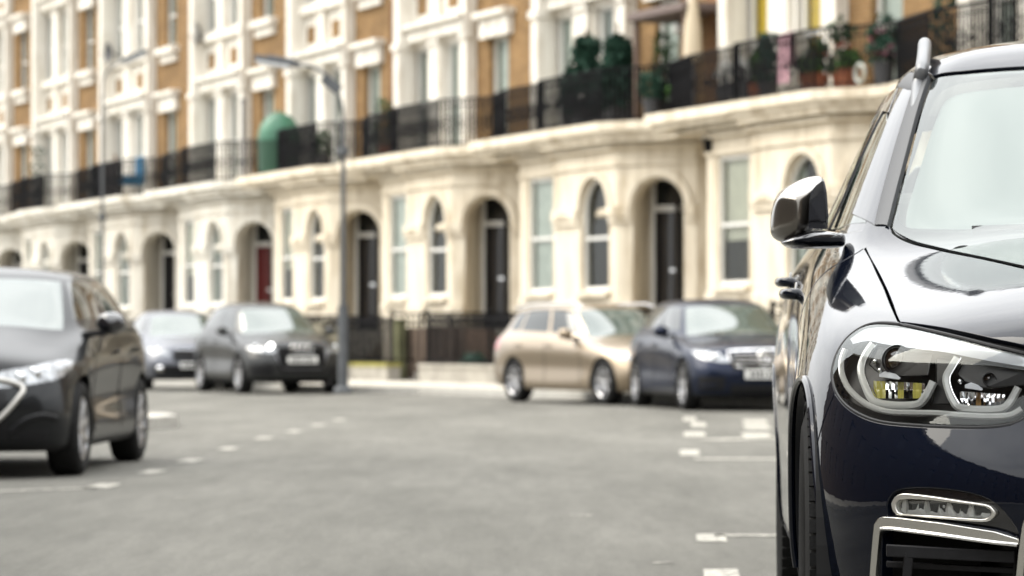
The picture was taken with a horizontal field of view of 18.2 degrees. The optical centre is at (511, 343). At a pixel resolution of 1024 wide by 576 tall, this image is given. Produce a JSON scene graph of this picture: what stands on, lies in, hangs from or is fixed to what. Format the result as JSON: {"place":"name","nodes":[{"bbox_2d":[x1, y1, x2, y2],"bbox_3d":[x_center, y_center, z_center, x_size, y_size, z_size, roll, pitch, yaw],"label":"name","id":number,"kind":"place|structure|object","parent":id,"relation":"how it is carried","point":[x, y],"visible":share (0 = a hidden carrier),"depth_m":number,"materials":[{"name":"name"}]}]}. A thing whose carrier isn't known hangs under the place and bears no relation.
{"place":"outdoors","nodes":[
{"label":"outdoors","id":0,"kind":"place"},
{"bbox_2d":[240,98,245,176],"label":"flag pole","id":1,"kind":"object","parent":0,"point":[243,100],"visible":0.94,"depth_m":78.00,"materials":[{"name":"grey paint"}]},
{"bbox_2d":[318,130,333,165],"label":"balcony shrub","id":2,"kind":"object","parent":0,"point":[326,152],"visible":0.47,"depth_m":73.47,"materials":[{"name":"green plant"}]},
{"bbox_2d":[0,385,776,575],"bbox_3d":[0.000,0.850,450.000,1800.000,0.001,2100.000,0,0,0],"label":"road","id":3,"kind":"structure","parent":0,"point":[376,484],"depth_m":18.19,"materials":[{"name":"grey asphalt"}]},
{"bbox_2d":[0,0,67,267],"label":"terraced house","id":4,"kind":"structure","parent":3,"relation":"on","point":[15,86],"depth_m":102.52,"materials":[{"name":"white paint"}]},
{"bbox_2d":[0,147,2,215],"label":"window","id":5,"kind":"structure","parent":4,"relation":"in","point":[1,148],"depth_m":104.44,"materials":[{"name":"white paint"}]},
{"bbox_2d":[0,34,2,94],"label":"window","id":6,"kind":"structure","parent":4,"relation":"in","point":[1,36],"depth_m":104.44,"materials":[{"name":"white paint"}]},
{"bbox_2d":[23,32,26,87],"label":"window","id":7,"kind":"structure","parent":4,"relation":"in","point":[24,34],"depth_m":102.50,"materials":[{"name":"white paint"}]},
{"bbox_2d":[0,267,147,474],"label":"parked hatchback","id":8,"kind":"object","parent":3,"relation":"on","point":[72,374],"visible":1,"depth_m":21.18,"materials":[{"name":"black metal"}]},
{"bbox_2d":[9,0,142,275],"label":"terraced house","id":9,"kind":"structure","parent":3,"relation":"on","point":[63,103],"depth_m":95.93,"materials":[{"name":"white paint"}]},
{"bbox_2d":[29,147,46,206],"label":"balcony shrub","id":10,"kind":"object","parent":9,"relation":"on","point":[33,163],"visible":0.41,"depth_m":98.01,"materials":[{"name":"green plant"}]},
{"bbox_2d":[49,135,51,206],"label":"window","id":11,"kind":"structure","parent":9,"relation":"in","point":[50,137],"depth_m":98.84,"materials":[{"name":"grey glass"}]},
{"bbox_2d":[49,16,51,79],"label":"window","id":12,"kind":"structure","parent":9,"relation":"in","point":[50,18],"depth_m":98.84,"materials":[{"name":"white paint"}]},
{"bbox_2d":[64,132,67,203],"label":"window","id":13,"kind":"structure","parent":9,"relation":"in","point":[65,133],"depth_m":97.19,"materials":[{"name":"white paint"}]},
{"bbox_2d":[64,10,67,75],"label":"window","id":14,"kind":"structure","parent":9,"relation":"in","point":[65,12],"depth_m":97.19,"materials":[{"name":"white paint"}]},
{"bbox_2d":[88,130,93,166],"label":"window","id":15,"kind":"structure","parent":9,"relation":"in","point":[91,131],"depth_m":95.35,"materials":[{"name":"white paint"}]},
{"bbox_2d":[88,8,93,68],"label":"window","id":16,"kind":"structure","parent":9,"relation":"in","point":[90,42],"depth_m":95.35,"materials":[{"name":"white paint"}]},
{"bbox_2d":[57,0,236,319],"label":"terraced house","id":17,"kind":"structure","parent":3,"relation":"on","point":[141,251],"depth_m":88.11,"materials":[{"name":"paint"}]},
{"bbox_2d":[94,231,100,281],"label":"window","id":18,"kind":"structure","parent":17,"relation":"in","point":[96,272],"depth_m":91.16,"materials":[{"name":"white paint"}]},
{"bbox_2d":[100,42,119,62],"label":"satellite dish","id":19,"kind":"object","parent":17,"relation":"attached to","point":[108,52],"visible":1,"depth_m":91.53,"materials":[{"name":"grey metal"}]},
{"bbox_2d":[118,119,121,194],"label":"window","id":20,"kind":"structure","parent":17,"relation":"in","point":[119,121],"depth_m":91.81,"materials":[{"name":"grey glass"}]},
{"bbox_2d":[118,0,121,59],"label":"window","id":21,"kind":"structure","parent":17,"relation":"in","point":[119,1],"depth_m":91.81,"materials":[{"name":"white paint"}]},
{"bbox_2d":[119,234,129,307],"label":"window","id":22,"kind":"structure","parent":17,"relation":"in","point":[125,272],"depth_m":88.10,"materials":[{"name":"white paint"}]},
{"bbox_2d":[118,156,144,194],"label":"covered chair","id":23,"kind":"object","parent":17,"relation":"on","point":[137,174],"visible":0.41,"depth_m":87.94,"materials":[{"name":"blue fabric"}]},
{"bbox_2d":[138,114,142,194],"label":"window","id":24,"kind":"structure","parent":17,"relation":"in","point":[139,116],"depth_m":89.90,"materials":[{"name":"white paint"}]},
{"bbox_2d":[138,0,142,50],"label":"window","id":25,"kind":"structure","parent":17,"relation":"in","point":[140,21],"depth_m":89.90,"materials":[{"name":"white paint"}]},
{"bbox_2d":[164,255,174,309],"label":"front door","id":26,"kind":"structure","parent":17,"relation":"in","point":[169,293],"depth_m":87.03,"materials":[{"name":"black paint"}]},
{"bbox_2d":[169,111,175,185],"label":"window","id":27,"kind":"structure","parent":17,"relation":"in","point":[171,113],"depth_m":87.78,"materials":[{"name":"white paint"}]},
{"bbox_2d":[169,0,175,44],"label":"window","id":28,"kind":"structure","parent":17,"relation":"in","point":[171,16],"depth_m":87.78,"materials":[{"name":"white paint"}]},
{"bbox_2d":[148,413,177,429],"bbox_3d":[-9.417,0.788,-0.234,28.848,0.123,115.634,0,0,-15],"label":"road marking","id":29,"kind":"structure","parent":3,"relation":"on","point":[165,420],"depth_m":32.15,"materials":[{"name":"paint"}]},
{"bbox_2d":[133,310,234,389],"bbox_3d":[-6.318,0.101,60.576,2.120,1.498,4.261,0,0,-14],"label":"parked silver car","id":30,"kind":"object","parent":3,"relation":"on","point":[168,338],"visible":0.45,"depth_m":59.15,"materials":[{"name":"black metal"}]},
{"bbox_2d":[143,0,337,317],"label":"terraced house","id":31,"kind":"structure","parent":3,"relation":"on","point":[227,239],"depth_m":80.70,"materials":[{"name":"white paint"}]},
{"bbox_2d":[185,220,193,304],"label":"window","id":32,"kind":"structure","parent":31,"relation":"in","point":[191,265],"depth_m":83.19,"materials":[{"name":"white paint"}]},
{"bbox_2d":[210,97,215,141],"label":"window","id":33,"kind":"structure","parent":31,"relation":"in","point":[212,99],"depth_m":83.82,"materials":[{"name":"grey glass"}]},
{"bbox_2d":[210,0,215,32],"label":"window","id":34,"kind":"structure","parent":31,"relation":"in","point":[211,1],"depth_m":83.84,"materials":[{"name":"white paint"}]},
{"bbox_2d":[211,223,222,304],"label":"window","id":35,"kind":"structure","parent":31,"relation":"in","point":[218,265],"depth_m":80.45,"materials":[{"name":"white paint"}]},
{"bbox_2d":[232,92,237,179],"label":"window","id":36,"kind":"structure","parent":31,"relation":"in","point":[233,94],"depth_m":82.14,"materials":[{"name":"white paint"}]},
{"bbox_2d":[256,247,270,301],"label":"front door","id":37,"kind":"structure","parent":31,"relation":"in","point":[263,289],"depth_m":79.61,"materials":[{"name":"red paint"}]},
{"bbox_2d":[265,89,273,117],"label":"window","id":38,"kind":"structure","parent":31,"relation":"in","point":[271,91],"depth_m":80.24,"materials":[{"name":"white paint"}]},
{"bbox_2d":[265,0,273,16],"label":"window","id":39,"kind":"structure","parent":31,"relation":"in","point":[266,1],"depth_m":80.26,"materials":[{"name":"white paint"}]},
{"bbox_2d":[194,302,337,393],"bbox_3d":[-4.270,0.056,55.933,2.160,1.588,4.391,0,0,-20],"label":"parked crossover","id":40,"kind":"object","parent":3,"relation":"on","point":[250,344],"visible":0.95,"depth_m":54.87,"materials":[{"name":"black metal"}]},
{"bbox_2d":[208,309,224,327],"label":"side window","id":41,"kind":"structure","parent":40,"relation":"in","point":[216,319],"depth_m":56.46,"materials":[{"name":"black"}]},
{"bbox_2d":[222,309,236,328],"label":"side window","id":42,"kind":"structure","parent":40,"relation":"in","point":[230,316],"depth_m":55.70,"materials":[{"name":"black"}]},
{"bbox_2d":[254,54,352,392],"bbox_3d":[-3.091,-1.781,47.480,1.454,5.021,0.280,0,0,0],"label":"street lamp","id":43,"kind":"object","parent":3,"relation":"on","point":[331,84],"visible":1,"depth_m":47.43,"materials":[{"name":"metal"}]},
{"bbox_2d":[236,0,454,362],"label":"terraced house","id":44,"kind":"structure","parent":3,"relation":"on","point":[350,42],"depth_m":73.51,"materials":[{"name":"brown brick"},{"name":"cream stucco"},{"name":"slate"}]},
{"bbox_2d":[258,109,298,173],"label":"canopy","id":45,"kind":"object","parent":44,"relation":"on","point":[271,124],"visible":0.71,"depth_m":75.48,"materials":[{"name":"green fabric"}]},
{"bbox_2d":[282,208,292,301],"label":"window","id":46,"kind":"structure","parent":44,"relation":"in","point":[289,258],"depth_m":76.04,"materials":[{"name":"white paint"}]},
{"bbox_2d":[309,74,315,123],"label":"window","id":47,"kind":"structure","parent":44,"relation":"in","point":[311,77],"depth_m":76.67,"materials":[{"name":"white paint"}]},
{"bbox_2d":[311,212,323,300],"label":"window","id":48,"kind":"structure","parent":44,"relation":"in","point":[313,258],"depth_m":73.52,"materials":[{"name":"white paint"}]},
{"bbox_2d":[333,68,340,164],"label":"window","id":49,"kind":"structure","parent":44,"relation":"in","point":[337,70],"depth_m":75.12,"materials":[{"name":"white paint"}]},
{"bbox_2d":[358,238,379,329],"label":"front door","id":50,"kind":"structure","parent":44,"relation":"in","point":[366,246],"depth_m":72.79,"materials":[{"name":"black paint"}]},
{"bbox_2d":[369,65,379,155],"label":"window","id":51,"kind":"structure","parent":44,"relation":"in","point":[377,68],"depth_m":73.38,"materials":[{"name":"grey glass"}]},
{"bbox_2d":[373,96,392,153],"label":"balcony shrub","id":52,"kind":"object","parent":44,"relation":"on","point":[383,101],"visible":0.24,"depth_m":70.50,"materials":[{"name":"green plant"}]},
{"bbox_2d":[0,417,775,575],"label":"road markings","id":53,"kind":"object","parent":3,"relation":"on","point":[721,537],"visible":0.95,"depth_m":23.64,"materials":[{"name":"paint"}]},
{"bbox_2d":[337,0,565,379],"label":"terraced house","id":54,"kind":"structure","parent":3,"relation":"on","point":[451,227],"depth_m":66.66,"materials":[{"name":"brown brick"},{"name":"cream stucco"},{"name":"slate"}]},
{"bbox_2d":[391,195,405,297],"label":"window","id":55,"kind":"structure","parent":54,"relation":"in","point":[400,250],"depth_m":69.29,"materials":[{"name":"white paint"}]},
{"bbox_2d":[419,48,427,148],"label":"window","id":56,"kind":"structure","parent":54,"relation":"in","point":[425,51],"depth_m":70.03,"materials":[{"name":"white paint"}]},
{"bbox_2d":[429,198,445,296],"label":"window","id":57,"kind":"structure","parent":54,"relation":"in","point":[431,225],"depth_m":66.73,"materials":[{"name":"white paint"}]},
{"bbox_2d":[449,41,458,145],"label":"window","id":58,"kind":"structure","parent":54,"relation":"in","point":[451,45],"depth_m":68.38,"materials":[{"name":"white paint"}]},
{"bbox_2d":[485,226,509,327],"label":"front door","id":59,"kind":"structure","parent":54,"relation":"in","point":[494,278],"depth_m":65.92,"materials":[{"name":"black paint"}]},
{"bbox_2d":[495,36,507,92],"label":"window","id":60,"kind":"structure","parent":54,"relation":"in","point":[503,40],"depth_m":66.52,"materials":[{"name":"white paint"}]},
{"bbox_2d":[153,380,773,407],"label":"kerb","id":61,"kind":"structure","parent":3,"relation":"on","point":[666,399],"depth_m":52.15,"materials":[{"name":"concrete"}]},
{"bbox_2d":[494,302,681,404],"bbox_3d":[1.336,0.126,46.126,2.060,1.448,4.550,0,0,-27],"label":"parked estate","id":62,"kind":"object","parent":3,"relation":"on","point":[571,346],"visible":0.64,"depth_m":45.73,"materials":[{"name":"brown paint"}]},
{"bbox_2d":[510,312,527,330],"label":"quarter window","id":63,"kind":"structure","parent":62,"relation":"in","point":[519,321],"depth_m":47.11,"materials":[{"name":"black glass"}]},
{"bbox_2d":[521,310,550,331],"bbox_3d":[0.389,-0.333,46.546,0.170,0.332,0.878,0,0,-27],"label":"side window","id":64,"kind":"structure","parent":62,"relation":"in","point":[536,320],"depth_m":46.55,"materials":[{"name":"black"}]},
{"bbox_2d":[551,310,580,333],"bbox_3d":[0.777,-0.320,45.826,0.204,0.355,0.999,0,0,-27],"label":"side window","id":65,"kind":"structure","parent":62,"relation":"in","point":[561,318],"depth_m":45.87,"materials":[{"name":"clear"}]},
{"bbox_2d":[468,0,757,313],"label":"terraced house","id":66,"kind":"structure","parent":3,"relation":"on","point":[613,212],"depth_m":59.09,"materials":[{"name":"beige paint"}]},
{"bbox_2d":[530,177,552,292],"bbox_3d":[0.649,-2.100,61.898,0.120,2.200,1.200,0,0,-23],"label":"window","id":67,"kind":"structure","parent":66,"relation":"in","point":[544,239],"depth_m":62.18,"materials":[{"name":"white paint"}]},
{"bbox_2d":[560,15,571,113],"bbox_3d":[1.164,-5.265,62.704,0.120,2.330,0.840,0,0,-23],"label":"window","id":68,"kind":"structure","parent":66,"relation":"in","point":[568,19],"depth_m":63.02,"materials":[{"name":"white paint"}]},
{"bbox_2d":[558,30,610,124],"bbox_3d":[1.393,-4.970,60.260,1.074,1.900,1.126,0,0,-5],"label":"topiary","id":69,"kind":"object","parent":66,"relation":"on","point":[585,50],"visible":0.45,"depth_m":60.09,"materials":[{"name":"green plant"}]},
{"bbox_2d":[585,179,608,290],"bbox_3d":[1.635,-2.015,58.997,0.080,2.070,1.251,0,0,-23],"label":"window","id":70,"kind":"structure","parent":66,"relation":"in","point":[588,200],"depth_m":59.51,"materials":[{"name":"white paint"}]},
{"bbox_2d":[601,5,613,62],"bbox_3d":[1.940,-5.265,60.928,0.150,2.330,0.840,0,0,-23],"label":"window","id":71,"kind":"structure","parent":66,"relation":"in","point":[609,9],"depth_m":61.25,"materials":[{"name":"white paint"}]},
{"bbox_2d":[592,23,640,121],"bbox_3d":[1.951,-4.970,58.988,1.103,1.900,1.152,0,0,-23],"label":"topiary","id":72,"kind":"object","parent":66,"relation":"on","point":[617,50],"visible":0.72,"depth_m":58.77,"materials":[{"name":"green"}]},
{"bbox_2d":[636,70,666,114],"bbox_3d":[2.500,-4.459,57.036,0.581,0.878,0.606,0,0,-23],"label":"balcony shrub","id":73,"kind":"object","parent":66,"relation":"on","point":[651,105],"visible":0.97,"depth_m":56.94,"materials":[{"name":"green plant"}]},
{"bbox_2d":[649,30,675,112],"bbox_3d":[2.706,-4.846,57.773,0.571,1.652,0.542,0,0,-23],"label":"balcony shrub","id":74,"kind":"object","parent":66,"relation":"on","point":[663,53],"visible":0.47,"depth_m":57.73,"materials":[{"name":"green plant"}]},
{"bbox_2d":[655,211,683,306],"bbox_3d":[3.005,-1.370,58.449,0.860,2.100,0.145,0,0,26],"label":"front door","id":75,"kind":"structure","parent":66,"relation":"in","point":[664,269],"depth_m":58.54,"materials":[{"name":"black paint"}]},
{"bbox_2d":[661,0,678,101],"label":"window","id":76,"kind":"structure","parent":66,"relation":"in","point":[675,37],"depth_m":59.13,"materials":[{"name":"grey glass"}]},
{"bbox_2d":[627,1,717,119],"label":"door canopy","id":77,"kind":"object","parent":66,"relation":"on","point":[667,14],"visible":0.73,"depth_m":57.32,"materials":[{"name":"brown"}]},
{"bbox_2d":[629,298,778,410],"bbox_3d":[2.768,0.121,42.359,2.140,1.458,4.698,0,0,-10],"label":"parked saloon","id":78,"kind":"object","parent":3,"relation":"on","point":[723,348],"visible":0.85,"depth_m":41.39,"materials":[{"name":"blue paint"}]},
{"bbox_2d":[646,307,665,327],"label":"side window","id":79,"kind":"structure","parent":78,"relation":"in","point":[656,317],"depth_m":43.06,"materials":[{"name":"black"}]},
{"bbox_2d":[662,307,681,329],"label":"side window","id":80,"kind":"structure","parent":78,"relation":"in","point":[672,319],"depth_m":42.17,"materials":[{"name":"black"}]},
{"bbox_2d":[644,0,1017,323],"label":"terraced house","id":81,"kind":"structure","parent":3,"relation":"on","point":[764,152],"depth_m":52.53,"materials":[{"name":"beige paint"}]},
{"bbox_2d":[683,0,701,61],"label":"furled parasol","id":82,"kind":"object","parent":81,"relation":"on","point":[692,37],"visible":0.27,"depth_m":56.00,"materials":[{"name":"beige fabric"}]},
{"bbox_2d":[714,57,752,101],"bbox_3d":[3.803,-4.437,54.234,0.423,0.833,1.298,0,0,-23],"label":"window trough","id":83,"kind":"object","parent":81,"relation":"on","point":[731,82],"depth_m":54.20,"materials":[{"name":"black metal"}]},
{"bbox_2d":[720,154,748,285],"bbox_3d":[3.853,-2.100,54.377,0.120,2.200,1.171,0,0,-23],"label":"window","id":84,"kind":"structure","parent":81,"relation":"in","point":[737,224],"depth_m":54.65,"materials":[{"name":"white paint"}]},
{"bbox_2d":[751,0,766,52],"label":"window","id":85,"kind":"structure","parent":81,"relation":"in","point":[762,4],"depth_m":55.50,"materials":[{"name":"white paint"}]},
{"bbox_2d":[755,31,778,96],"bbox_3d":[4.263,-4.624,53.380,0.448,1.208,0.462,0,0,-23],"label":"balcony cypress","id":86,"kind":"object","parent":81,"relation":"on","point":[763,34],"visible":0.22,"depth_m":53.30,"materials":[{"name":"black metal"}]},
{"bbox_2d":[778,31,796,83],"bbox_3d":[4.432,-4.610,51.539,0.177,0.820,0.440,0,0,-23],"label":"pink towel","id":87,"kind":"object","parent":81,"relation":"hanging from","point":[786,77],"visible":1,"depth_m":51.50,"materials":[{"name":"fabric"}]},
{"bbox_2d":[791,155,810,274],"bbox_3d":[4.842,-2.015,51.559,0.150,2.070,1.220,0,0,-23],"label":"window","id":88,"kind":"structure","parent":81,"relation":"in","point":[802,164],"depth_m":51.98,"materials":[{"name":"white paint"}]},
{"bbox_2d":[800,55,821,90],"bbox_3d":[4.804,-4.356,51.526,0.436,0.671,0.458,0,0,39],"label":"balcony shrub","id":89,"kind":"object","parent":81,"relation":"on","point":[820,69],"visible":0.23,"depth_m":51.40,"materials":[{"name":"green plant"}]},
{"bbox_2d":[803,0,819,54],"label":"window","id":90,"kind":"structure","parent":81,"relation":"in","point":[814,4],"depth_m":53.75,"materials":[{"name":"white paint"}]},
{"bbox_2d":[806,37,831,88],"bbox_3d":[4.960,-4.491,51.601,0.498,0.942,0.437,0,0,-8],"label":"flower pot","id":91,"kind":"object","parent":81,"relation":"on","point":[825,65],"visible":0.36,"depth_m":51.49,"materials":[{"name":"ceramic"}]},
{"bbox_2d":[826,13,856,87],"bbox_3d":[5.305,-4.676,51.471,0.529,1.312,0.545,0,0,-23],"label":"flower pot","id":92,"kind":"object","parent":81,"relation":"on","point":[841,17],"visible":0.36,"depth_m":51.41,"materials":[{"name":"ceramic"}]},
{"bbox_2d":[836,48,861,87],"bbox_3d":[5.337,-4.354,50.641,0.446,0.668,0.418,0,0,-23],"label":"balcony shrub","id":93,"kind":"object","parent":81,"relation":"on","point":[848,70],"visible":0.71,"depth_m":50.53,"materials":[{"name":"green plant"}]},
{"bbox_2d":[854,62,865,83],"bbox_3d":[5.384,-4.191,49.509,0.056,0.329,0.335,0,0,-23],"label":"life ring","id":94,"kind":"object","parent":81,"relation":"on","point":[857,66],"visible":1,"depth_m":49.47,"materials":[{"name":"grey"}]},
{"bbox_2d":[863,13,901,84],"bbox_3d":[5.761,-4.586,49.623,0.608,1.132,0.605,0,0,-1],"label":"flower pot","id":95,"kind":"object","parent":81,"relation":"on","point":[882,71],"visible":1,"depth_m":49.51,"materials":[{"name":"grey"}]},
{"bbox_2d":[877,0,902,82],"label":"window","id":96,"kind":"structure","parent":81,"relation":"in","point":[895,7],"depth_m":51.61,"materials":[{"name":"white glass"}]},
{"bbox_2d":[930,0,956,57],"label":"balcony shrub","id":97,"kind":"object","parent":81,"relation":"on","point":[940,2],"visible":0.3,"depth_m":48.50,"materials":[{"name":"green plant"}]},
{"bbox_2d":[770,37,1023,575],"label":"parked suv","id":98,"kind":"object","parent":3,"relation":"on","point":[898,380],"visible":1,"depth_m":6.90,"materials":[{"name":"black paint"}]},
{"bbox_2d":[928,0,1023,57],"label":"terraced house","id":99,"kind":"structure","parent":3,"relation":"on","point":[980,23],"depth_m":46.83,"materials":[{"name":"beige paint"}]},
{"bbox_2d":[998,0,1010,43],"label":"window","id":100,"kind":"structure","parent":99,"relation":"in","point":[998,0],"depth_m":48.13,"materials":[{"name":"white paint"}]},
{"bbox_2d":[194,380,592,391],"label":"pavement","id":101,"kind":"structure","parent":0,"point":[411,383],"depth_m":57.68,"materials":[{"name":"grey concrete"}]},
{"bbox_2d":[99,49,147,283],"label":"street lamp","id":102,"kind":"object","parent":101,"relation":"on","point":[132,57],"visible":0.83,"depth_m":72.03,"materials":[{"name":"metal"}]},
{"bbox_2d":[311,320,337,344],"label":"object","id":103,"kind":"object","parent":101,"relation":"on","point":[319,330],"visible":0.12,"depth_m":65.92,"materials":[{"name":"plant"}]},
{"bbox_2d":[304,315,382,360],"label":"area railings","id":104,"kind":"object","parent":101,"relation":"on","point":[312,316],"visible":0.04,"depth_m":69.91,"materials":[{"name":"metal"}]},
{"bbox_2d":[307,310,516,380],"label":"area railings","id":105,"kind":"object","parent":101,"relation":"on","point":[382,366],"visible":0.57,"depth_m":64.23,"materials":[{"name":"metal"}]},
{"bbox_2d":[417,308,653,383],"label":"area railings","id":106,"kind":"object","parent":101,"relation":"on","point":[454,371],"visible":0.51,"depth_m":60.17,"materials":[{"name":"metal"}]},
{"bbox_2d":[641,300,782,319],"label":"area railings","id":107,"kind":"object","parent":101,"relation":"on","point":[772,309],"visible":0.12,"depth_m":48.72,"materials":[{"name":"metal"}]},
{"label":"basement area ground","id":108,"kind":"structure","parent":0,"visible":0},
{"bbox_2d":[394,319,408,379],"bbox_3d":[-2.248,0.110,64.233,0.260,1.230,0.300,0,0,-23],"label":"painted post","id":109,"kind":"object","parent":108,"relation":"on","point":[403,372],"visible":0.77,"depth_m":64.13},
{"bbox_2d":[407,327,458,378],"bbox_3d":[-1.592,0.185,63.124,0.062,1.020,3.680,0,0,-23],"label":"timber screen","id":110,"kind":"object","parent":108,"relation":"on","point":[412,367],"visible":0.35,"depth_m":63.73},
{"bbox_2d":[458,329,497,363],"bbox_3d":[-0.700,0.210,61.029,0.062,0.970,2.070,0,0,-23],"label":"timber screen","id":111,"kind":"object","parent":108,"relation":"on","point":[476,343],"visible":0.12,"depth_m":60.58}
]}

